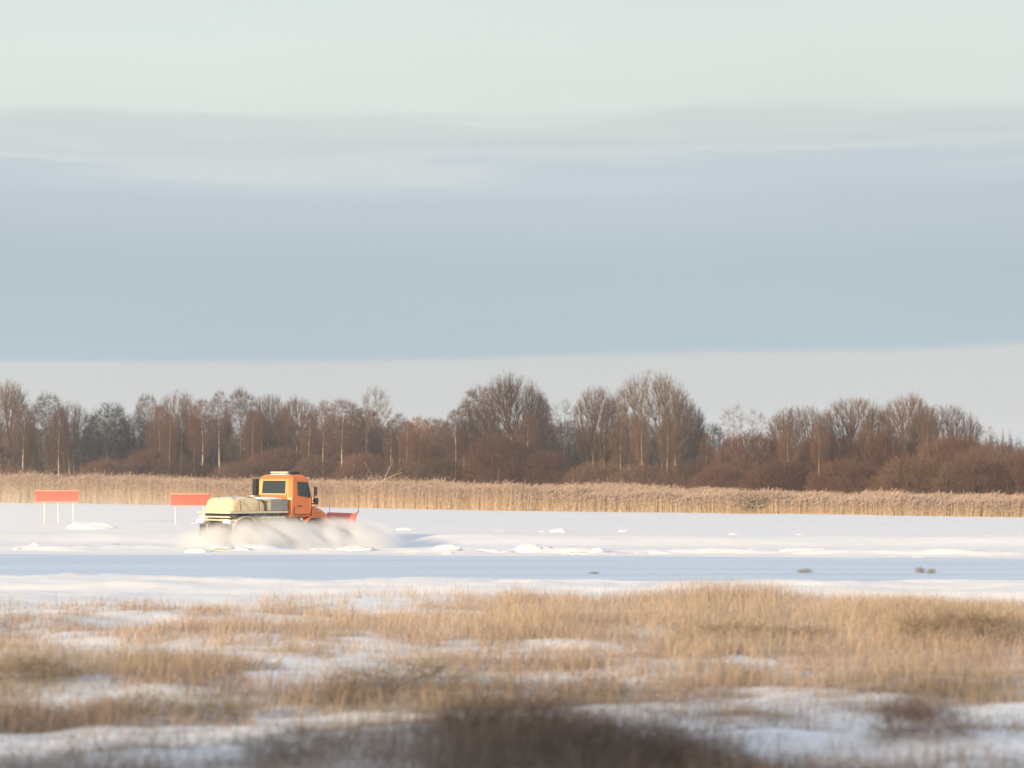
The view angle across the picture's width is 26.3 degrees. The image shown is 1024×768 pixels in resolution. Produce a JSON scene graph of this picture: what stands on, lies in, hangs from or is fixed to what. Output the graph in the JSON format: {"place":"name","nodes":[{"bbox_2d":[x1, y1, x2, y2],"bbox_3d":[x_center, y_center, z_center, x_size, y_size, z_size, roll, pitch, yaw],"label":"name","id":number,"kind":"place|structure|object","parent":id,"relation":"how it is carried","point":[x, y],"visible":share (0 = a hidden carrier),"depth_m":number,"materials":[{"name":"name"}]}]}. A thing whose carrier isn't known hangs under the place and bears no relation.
{"place":"outdoors","nodes":[
{"label":"outdoors","id":0,"kind":"place"},
{"bbox_2d":[0,502,1023,767],"bbox_3d":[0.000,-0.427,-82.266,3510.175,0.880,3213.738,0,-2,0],"label":"ground","id":1,"kind":"structure","parent":0,"point":[156,530],"depth_m":57.06,"materials":[{"name":"snow"}]},
{"bbox_2d":[0,378,38,472],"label":"broad tree","id":2,"kind":"object","parent":1,"relation":"on","point":[9,433],"visible":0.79,"depth_m":271.32,"materials":[{"name":"brown plant"}]},
{"bbox_2d":[12,402,36,468],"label":"birch tree","id":3,"kind":"object","parent":1,"relation":"on","point":[22,430],"visible":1,"depth_m":261.77,"materials":[{"name":"brown plant"}]},
{"bbox_2d":[27,389,69,474],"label":"bare tree","id":4,"kind":"object","parent":1,"relation":"on","point":[38,461],"visible":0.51,"depth_m":279.53,"materials":[{"name":"brown plant"}]},
{"bbox_2d":[0,645,113,689],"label":"weed clump","id":5,"kind":"object","parent":1,"relation":"on","point":[43,671],"visible":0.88,"depth_m":29.26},
{"bbox_2d":[35,490,78,523],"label":"warning sign","id":6,"kind":"object","parent":1,"relation":"on","point":[45,496],"visible":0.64,"depth_m":130.55,"materials":[{"name":"metal"}]},
{"bbox_2d":[48,407,69,474],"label":"birch tree","id":7,"kind":"object","parent":1,"relation":"on","point":[63,444],"visible":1,"depth_m":262.79,"materials":[{"name":"brown plant"}]},
{"bbox_2d":[40,398,97,477],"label":"broad tree","id":8,"kind":"object","parent":1,"relation":"on","point":[77,439],"visible":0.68,"depth_m":266.90,"materials":[{"name":"brown plant"}]},
{"bbox_2d":[66,522,116,528],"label":"snow lump","id":9,"kind":"object","parent":1,"relation":"on","point":[89,525],"visible":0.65,"depth_m":117.48,"materials":[{"name":"white"}]},
{"bbox_2d":[75,400,137,472],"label":"bare tree","id":10,"kind":"object","parent":1,"relation":"on","point":[121,433],"visible":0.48,"depth_m":284.22,"materials":[{"name":"grey plant"}]},
{"bbox_2d":[72,456,144,476],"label":"willow shrub","id":11,"kind":"object","parent":1,"relation":"on","point":[111,465],"visible":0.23,"depth_m":260.80,"materials":[{"name":"brown plant"}]},
{"bbox_2d":[60,677,203,714],"bbox_3d":[-4.502,3.849,26.096,1.992,0.736,2.224,-1,-3,26],"label":"weed clump","id":12,"kind":"object","parent":1,"relation":"on","point":[140,695],"visible":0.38,"depth_m":26.09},
{"bbox_2d":[110,414,154,473],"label":"bare tree","id":13,"kind":"object","parent":1,"relation":"on","point":[130,421],"visible":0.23,"depth_m":292.40,"materials":[{"name":"grey plant"}]},
{"bbox_2d":[128,391,164,473],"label":"bare tree","id":14,"kind":"object","parent":1,"relation":"on","point":[138,412],"visible":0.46,"depth_m":289.69,"materials":[{"name":"brown plant"}]},
{"bbox_2d":[123,448,173,475],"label":"willow shrub","id":15,"kind":"object","parent":1,"relation":"on","point":[142,465],"visible":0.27,"depth_m":266.77,"materials":[{"name":"brown plant"}]},
{"bbox_2d":[143,404,175,460],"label":"birch tree","id":16,"kind":"object","parent":1,"relation":"on","point":[158,445],"visible":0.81,"depth_m":269.51,"materials":[{"name":"brown plant"}]},
{"bbox_2d":[159,414,179,464],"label":"birch tree","id":17,"kind":"object","parent":1,"relation":"on","point":[169,450],"visible":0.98,"depth_m":265.81,"materials":[{"name":"brown plant"}]},
{"bbox_2d":[148,391,207,474],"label":"tree","id":18,"kind":"object","parent":1,"relation":"on","point":[184,401],"visible":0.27,"depth_m":287.16,"materials":[{"name":"brown plant"}]},
{"bbox_2d":[141,457,215,479],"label":"willow shrub","id":19,"kind":"object","parent":1,"relation":"on","point":[200,472],"visible":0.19,"depth_m":256.57,"materials":[{"name":"brown plant"}]},
{"bbox_2d":[168,408,196,471],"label":"birch tree","id":20,"kind":"object","parent":1,"relation":"on","point":[181,449],"visible":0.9,"depth_m":267.66,"materials":[{"name":"brown plant"}]},
{"bbox_2d":[171,494,208,523],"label":"warning sign","id":21,"kind":"object","parent":1,"relation":"on","point":[189,499],"visible":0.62,"depth_m":127.69,"materials":[{"name":"metal"}]},
{"bbox_2d":[181,413,204,463],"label":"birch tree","id":22,"kind":"object","parent":1,"relation":"on","point":[194,453],"visible":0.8,"depth_m":267.64,"materials":[{"name":"brown plant"}]},
{"bbox_2d":[184,398,219,462],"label":"birch tree","id":23,"kind":"object","parent":1,"relation":"on","point":[203,443],"visible":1,"depth_m":265.61,"materials":[{"name":"brown plant"}]},
{"bbox_2d":[178,413,225,477],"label":"bare tree","id":24,"kind":"object","parent":1,"relation":"on","point":[216,459],"visible":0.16,"depth_m":296.65,"materials":[{"name":"brown plant"}]},
{"bbox_2d":[141,690,274,724],"bbox_3d":[-3.434,3.816,25.539,1.969,0.551,1.764,-1,-2,23],"label":"weed clump","id":25,"kind":"object","parent":1,"relation":"on","point":[226,710],"visible":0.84,"depth_m":25.46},
{"bbox_2d":[207,390,232,470],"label":"birch tree","id":26,"kind":"object","parent":1,"relation":"on","point":[224,423],"visible":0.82,"depth_m":274.77,"materials":[{"name":"brown plant"}]},
{"bbox_2d":[218,385,257,475],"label":"bare tree","id":27,"kind":"object","parent":1,"relation":"on","point":[240,403],"visible":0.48,"depth_m":285.41,"materials":[{"name":"brown plant"}]},
{"bbox_2d":[206,459,270,482],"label":"willow shrub","id":28,"kind":"object","parent":1,"relation":"on","point":[239,471],"visible":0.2,"depth_m":254.43,"materials":[{"name":"brown plant"}]},
{"bbox_2d":[242,409,263,461],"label":"birch tree","id":29,"kind":"object","parent":1,"relation":"on","point":[254,447],"visible":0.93,"depth_m":261.80,"materials":[{"name":"brown plant"}]},
{"bbox_2d":[253,412,271,461],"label":"birch tree","id":30,"kind":"object","parent":1,"relation":"on","point":[265,435],"visible":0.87,"depth_m":263.86,"materials":[{"name":"brown plant"}]},
{"bbox_2d":[241,394,294,468],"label":"bare tree","id":31,"kind":"object","parent":1,"relation":"on","point":[271,412],"visible":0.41,"depth_m":279.26,"materials":[{"name":"brown plant"}]},
{"bbox_2d":[236,446,317,479],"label":"willow shrub","id":32,"kind":"object","parent":1,"relation":"on","point":[283,462],"visible":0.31,"depth_m":256.43,"materials":[{"name":"brown plant"}]},
{"bbox_2d":[196,472,358,545],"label":"plough truck","id":33,"kind":"object","parent":1,"relation":"on","point":[279,503],"visible":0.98,"depth_m":91.80,"materials":[{"name":"orange metal"}]},
{"bbox_2d":[205,710,387,766],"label":"weed clump","id":34,"kind":"object","parent":1,"relation":"on","point":[314,746],"visible":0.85,"depth_m":20.48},
{"bbox_2d":[275,395,320,465],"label":"bare tree","id":35,"kind":"object","parent":1,"relation":"on","point":[288,438],"visible":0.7,"depth_m":275.29,"materials":[{"name":"brown plant"}]},
{"bbox_2d":[299,414,319,461],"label":"birch tree","id":36,"kind":"object","parent":1,"relation":"on","point":[304,439],"visible":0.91,"depth_m":257.80,"materials":[{"name":"brown plant"}]},
{"bbox_2d":[288,452,351,480],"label":"willow shrub","id":37,"kind":"object","parent":1,"relation":"on","point":[327,468],"visible":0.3,"depth_m":248.44,"materials":[{"name":"brown plant"}]},
{"bbox_2d":[309,400,338,470],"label":"birch tree","id":38,"kind":"object","parent":1,"relation":"on","point":[323,424],"visible":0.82,"depth_m":257.68,"materials":[{"name":"brown plant"}]},
{"bbox_2d":[318,397,363,464],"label":"birch tree","id":39,"kind":"object","parent":1,"relation":"on","point":[342,440],"visible":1,"depth_m":255.63,"materials":[{"name":"brown plant"}]},
{"bbox_2d":[335,402,367,466],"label":"birch tree","id":40,"kind":"object","parent":1,"relation":"on","point":[353,432],"visible":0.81,"depth_m":257.60,"materials":[{"name":"brown plant"}]},
{"bbox_2d":[332,450,394,481],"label":"willow shrub","id":41,"kind":"object","parent":1,"relation":"on","point":[363,471],"visible":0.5,"depth_m":244.54,"materials":[{"name":"brown plant"}]},
{"bbox_2d":[344,406,384,477],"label":"bare tree","id":42,"kind":"object","parent":1,"relation":"on","point":[368,446],"visible":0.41,"depth_m":267.38,"materials":[{"name":"brown plant"}]},
{"bbox_2d":[361,386,392,459],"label":"broad tree","id":43,"kind":"object","parent":1,"relation":"on","point":[377,403],"visible":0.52,"depth_m":299.87,"materials":[{"name":"brown plant"}]},
{"bbox_2d":[380,419,401,463],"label":"birch tree","id":44,"kind":"object","parent":1,"relation":"on","point":[386,432],"visible":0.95,"depth_m":255.78,"materials":[{"name":"brown plant"}]},
{"bbox_2d":[382,413,412,474],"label":"birch tree","id":45,"kind":"object","parent":1,"relation":"on","point":[398,422],"visible":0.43,"depth_m":261.62,"materials":[{"name":"brown plant"}]},
{"bbox_2d":[275,647,521,706],"bbox_3d":[-1.472,3.829,28.322,3.790,1.033,3.396,0,-2,-6],"label":"weed clump","id":46,"kind":"object","parent":1,"relation":"on","point":[384,671],"visible":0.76,"depth_m":28.23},
{"bbox_2d":[371,457,430,481],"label":"willow shrub","id":47,"kind":"object","parent":1,"relation":"on","point":[409,471],"visible":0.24,"depth_m":242.83,"materials":[{"name":"brown plant"}]},
{"bbox_2d":[397,419,417,472],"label":"birch tree","id":48,"kind":"object","parent":1,"relation":"on","point":[405,438],"visible":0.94,"depth_m":253.74,"materials":[{"name":"brown plant"}]},
{"bbox_2d":[403,415,439,469],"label":"rusty tree","id":49,"kind":"object","parent":1,"relation":"on","point":[423,448],"visible":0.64,"depth_m":257.61,"materials":[{"name":"brown plant"}]},
{"bbox_2d":[428,417,453,473],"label":"bare tree","id":50,"kind":"object","parent":1,"relation":"on","point":[440,443],"visible":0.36,"depth_m":279.40,"materials":[{"name":"grey plant"}]},
{"bbox_2d":[410,455,477,483],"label":"willow shrub","id":51,"kind":"object","parent":1,"relation":"on","point":[427,467],"visible":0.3,"depth_m":234.90,"materials":[{"name":"brown plant"}]},
{"bbox_2d":[442,408,468,472],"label":"birch tree","id":52,"kind":"object","parent":1,"relation":"on","point":[461,448],"visible":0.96,"depth_m":245.72,"materials":[{"name":"brown plant"}]},
{"bbox_2d":[452,403,478,464],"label":"birch tree","id":53,"kind":"object","parent":1,"relation":"on","point":[469,421],"visible":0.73,"depth_m":247.69,"materials":[{"name":"brown plant"}]},
{"bbox_2d":[455,380,501,473],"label":"bare tree","id":54,"kind":"object","parent":1,"relation":"on","point":[472,394],"visible":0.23,"depth_m":255.71,"materials":[{"name":"brown plant"}]},
{"bbox_2d":[458,431,535,484],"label":"willow shrub","id":55,"kind":"object","parent":1,"relation":"on","point":[503,467],"visible":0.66,"depth_m":230.53,"materials":[{"name":"brown plant"}]},
{"bbox_2d":[361,674,645,761],"bbox_3d":[0.069,3.372,21.817,3.296,1.116,3.296,0,-2,-9],"label":"weed clump","id":56,"kind":"object","parent":1,"relation":"on","point":[541,708],"visible":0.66,"depth_m":21.79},
{"bbox_2d":[0,570,1023,767],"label":"dry grass","id":57,"kind":"structure","parent":1,"relation":"on","point":[561,616],"depth_m":30.16,"materials":[{"name":"plant"}]},
{"bbox_2d":[0,468,1023,516],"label":"reeds","id":58,"kind":"object","parent":1,"relation":"on","point":[346,493],"visible":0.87,"depth_m":177.82,"materials":[{"name":"plant"}]},
{"bbox_2d":[712,488,775,508],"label":"clump","id":59,"kind":"object","parent":58,"relation":"on","point":[745,499],"visible":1,"depth_m":162.69,"materials":[{"name":"beige plant"}]},
{"bbox_2d":[468,370,556,475],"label":"broad tree","id":60,"kind":"object","parent":1,"relation":"on","point":[504,410],"visible":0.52,"depth_m":248.76,"materials":[{"name":"brown plant"}]},
{"bbox_2d":[2,429,1022,476],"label":"distant forest","id":61,"kind":"object","parent":1,"relation":"on","point":[1009,439],"visible":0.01,"depth_m":736.71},
{"bbox_2d":[9,430,1023,494],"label":"undergrowth","id":62,"kind":"object","parent":1,"relation":"on","point":[679,482],"visible":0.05,"depth_m":241.43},
{"bbox_2d":[517,409,538,455],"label":"birch tree","id":63,"kind":"object","parent":1,"relation":"on","point":[528,419],"visible":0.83,"depth_m":237.76,"materials":[{"name":"brown plant"}]},
{"bbox_2d":[514,544,552,551],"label":"snow lump","id":64,"kind":"object","parent":1,"relation":"on","point":[530,548],"visible":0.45,"depth_m":86.04,"materials":[{"name":"white"}]},
{"bbox_2d":[522,393,556,480],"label":"bare tree","id":65,"kind":"object","parent":1,"relation":"on","point":[552,444],"visible":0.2,"depth_m":253.77,"materials":[{"name":"brown plant"}]},
{"bbox_2d":[512,447,583,486],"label":"willow shrub","id":66,"kind":"object","parent":1,"relation":"on","point":[548,469],"visible":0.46,"depth_m":228.69,"materials":[{"name":"brown plant"}]},
{"bbox_2d":[551,398,577,458],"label":"thin tree","id":67,"kind":"object","parent":1,"relation":"on","point":[567,421],"visible":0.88,"depth_m":261.84,"materials":[{"name":"brown plant"}]},
{"bbox_2d":[551,420,582,475],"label":"bare tree","id":68,"kind":"object","parent":1,"relation":"on","point":[574,453],"visible":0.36,"depth_m":267.35,"materials":[{"name":"grey plant"}]},
{"bbox_2d":[557,456,626,485],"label":"willow shrub","id":69,"kind":"object","parent":1,"relation":"on","point":[600,467],"visible":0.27,"depth_m":225.00,"materials":[{"name":"brown plant"}]},
{"bbox_2d":[570,385,622,483],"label":"bare tree","id":70,"kind":"object","parent":1,"relation":"on","point":[595,445],"visible":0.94,"depth_m":245.12,"materials":[{"name":"brown plant"}]},
{"bbox_2d":[555,666,648,700],"bbox_3d":[1.061,3.840,27.763,1.495,0.672,1.495,1,-2,-13],"label":"weed clump","id":71,"kind":"object","parent":1,"relation":"on","point":[597,682],"visible":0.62,"depth_m":27.73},
{"bbox_2d":[610,420,630,467],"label":"birch tree","id":72,"kind":"object","parent":1,"relation":"on","point":[621,457],"visible":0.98,"depth_m":235.80,"materials":[{"name":"brown plant"}]},
{"bbox_2d":[506,696,759,767],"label":"weed clump","id":73,"kind":"object","parent":1,"relation":"on","point":[635,728],"visible":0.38,"depth_m":21.25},
{"bbox_2d":[630,417,651,480],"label":"birch tree","id":74,"kind":"object","parent":1,"relation":"on","point":[641,445],"visible":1,"depth_m":231.80,"materials":[{"name":"brown plant"}]},
{"bbox_2d":[608,461,679,487],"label":"willow shrub","id":75,"kind":"object","parent":1,"relation":"on","point":[642,467],"visible":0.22,"depth_m":220.89,"materials":[{"name":"brown plant"}]},
{"bbox_2d":[605,368,699,478],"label":"broad tree","id":76,"kind":"object","parent":1,"relation":"on","point":[663,401],"visible":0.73,"depth_m":242.73,"materials":[{"name":"brown plant"}]},
{"bbox_2d":[656,417,678,470],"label":"birch tree","id":77,"kind":"object","parent":1,"relation":"on","point":[662,452],"visible":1,"depth_m":231.77,"materials":[{"name":"brown plant"}]},
{"bbox_2d":[660,398,707,469],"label":"broad tree","id":78,"kind":"object","parent":1,"relation":"on","point":[701,421],"visible":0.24,"depth_m":249.08,"materials":[{"name":"brown plant"}]},
{"bbox_2d":[653,457,716,489],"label":"willow shrub","id":79,"kind":"object","parent":1,"relation":"on","point":[692,472],"visible":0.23,"depth_m":212.97,"materials":[{"name":"brown plant"}]},
{"bbox_2d":[615,717,790,767],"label":"weed clump","id":80,"kind":"object","parent":1,"relation":"on","point":[716,742],"visible":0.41,"depth_m":20.63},
{"bbox_2d":[697,434,714,471],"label":"birch tree","id":81,"kind":"object","parent":1,"relation":"on","point":[705,454],"visible":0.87,"depth_m":213.77,"materials":[{"name":"brown plant"}]},
{"bbox_2d":[693,422,727,476],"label":"bare tree","id":82,"kind":"object","parent":1,"relation":"on","point":[718,436],"visible":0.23,"depth_m":270.33,"materials":[{"name":"grey plant"}]},
{"bbox_2d":[686,462,751,490],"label":"willow shrub","id":83,"kind":"object","parent":1,"relation":"on","point":[721,475],"visible":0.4,"depth_m":203.01,"materials":[{"name":"brown plant"}]},
{"bbox_2d":[720,404,746,458],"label":"thin tree","id":84,"kind":"object","parent":1,"relation":"on","point":[741,419],"visible":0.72,"depth_m":239.85,"materials":[{"name":"grey plant"}]},
{"bbox_2d":[620,610,869,647],"bbox_3d":[4.147,4.404,38.242,5.277,0.950,5.889,0,-2,-4],"label":"weed clump","id":85,"kind":"object","parent":1,"relation":"on","point":[761,627],"visible":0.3,"depth_m":38.32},
{"bbox_2d":[709,428,791,486],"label":"willow shrub","id":86,"kind":"object","parent":1,"relation":"on","point":[744,455],"visible":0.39,"depth_m":210.56,"materials":[{"name":"brown plant"}]},
{"bbox_2d":[739,453,813,491],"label":"willow shrub","id":87,"kind":"object","parent":1,"relation":"on","point":[794,474],"visible":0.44,"depth_m":184.43,"materials":[{"name":"brown plant"}]},
{"bbox_2d":[776,425,797,490],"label":"birch tree","id":88,"kind":"object","parent":1,"relation":"on","point":[785,448],"visible":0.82,"depth_m":202.78,"materials":[{"name":"brown plant"}]},
{"bbox_2d":[763,403,836,477],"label":"broad tree","id":89,"kind":"object","parent":1,"relation":"on","point":[797,433],"visible":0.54,"depth_m":211.10,"materials":[{"name":"brown plant"}]},
{"bbox_2d":[809,418,830,475],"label":"birch tree","id":90,"kind":"object","parent":1,"relation":"on","point":[818,428],"visible":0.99,"depth_m":202.79,"materials":[{"name":"brown plant"}]},
{"bbox_2d":[792,432,863,490],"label":"willow shrub","id":91,"kind":"object","parent":1,"relation":"on","point":[807,457],"visible":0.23,"depth_m":204.82,"materials":[{"name":"brown plant"}]},
{"bbox_2d":[803,455,882,495],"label":"willow shrub","id":92,"kind":"object","parent":1,"relation":"on","point":[817,484],"visible":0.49,"depth_m":178.89,"materials":[{"name":"brown plant"}]},
{"bbox_2d":[818,396,895,467],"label":"broad tree","id":93,"kind":"object","parent":1,"relation":"on","point":[868,423],"visible":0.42,"depth_m":215.14,"materials":[{"name":"brown plant"}]},
{"bbox_2d":[839,426,911,487],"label":"willow shrub","id":94,"kind":"object","parent":1,"relation":"on","point":[878,449],"visible":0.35,"depth_m":204.75,"materials":[{"name":"brown plant"}]},
{"bbox_2d":[862,690,948,722],"bbox_3d":[4.580,3.742,25.345,1.181,0.510,1.181,1,-3,-27],"label":"weed clump","id":95,"kind":"object","parent":1,"relation":"on","point":[894,703],"visible":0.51,"depth_m":25.32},
{"bbox_2d":[877,389,937,459],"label":"broad tree","id":96,"kind":"object","parent":1,"relation":"on","point":[909,413],"visible":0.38,"depth_m":213.28,"materials":[{"name":"brown plant"}]},
{"bbox_2d":[865,450,955,494],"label":"willow shrub","id":97,"kind":"object","parent":1,"relation":"on","point":[890,482],"visible":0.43,"depth_m":174.76,"materials":[{"name":"brown plant"}]},
{"bbox_2d":[838,682,998,745],"bbox_3d":[4.253,3.455,22.446,1.774,0.785,1.774,1,-3,-28],"label":"weed clump","id":98,"kind":"object","parent":1,"relation":"on","point":[913,717],"visible":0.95,"depth_m":22.40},
{"bbox_2d":[862,595,1023,648],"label":"weed clump","id":99,"kind":"object","parent":1,"relation":"on","point":[959,622],"visible":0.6,"depth_m":37.12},
{"bbox_2d":[902,403,984,476],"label":"broad tree","id":100,"kind":"object","parent":1,"relation":"on","point":[961,430],"visible":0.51,"depth_m":209.13,"materials":[{"name":"brown plant"}]},
{"bbox_2d":[909,431,996,490],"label":"willow shrub","id":101,"kind":"object","parent":1,"relation":"on","point":[959,444],"visible":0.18,"depth_m":191.29,"materials":[{"name":"brown plant"}]},
{"bbox_2d":[927,448,1015,494],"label":"willow shrub","id":102,"kind":"object","parent":1,"relation":"on","point":[968,480],"visible":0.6,"depth_m":170.58,"materials":[{"name":"brown plant"}]},
{"bbox_2d":[956,438,1023,490],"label":"willow shrub","id":103,"kind":"object","parent":1,"relation":"on","point":[1001,449],"visible":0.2,"depth_m":187.17,"materials":[{"name":"brown plant"}]},
{"bbox_2d":[987,446,1023,495],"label":"willow shrub","id":104,"kind":"object","parent":1,"relation":"on","point":[1014,469],"visible":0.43,"depth_m":170.65,"materials":[{"name":"brown plant"}]},
{"bbox_2d":[0,554,1023,580],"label":"ice road","id":105,"kind":"structure","parent":0,"point":[348,567],"depth_m":72.26,"materials":[{"name":"ice"}]},
{"bbox_2d":[0,0,1023,454],"label":"sky","id":106,"kind":"structure","parent":0,"point":[768,206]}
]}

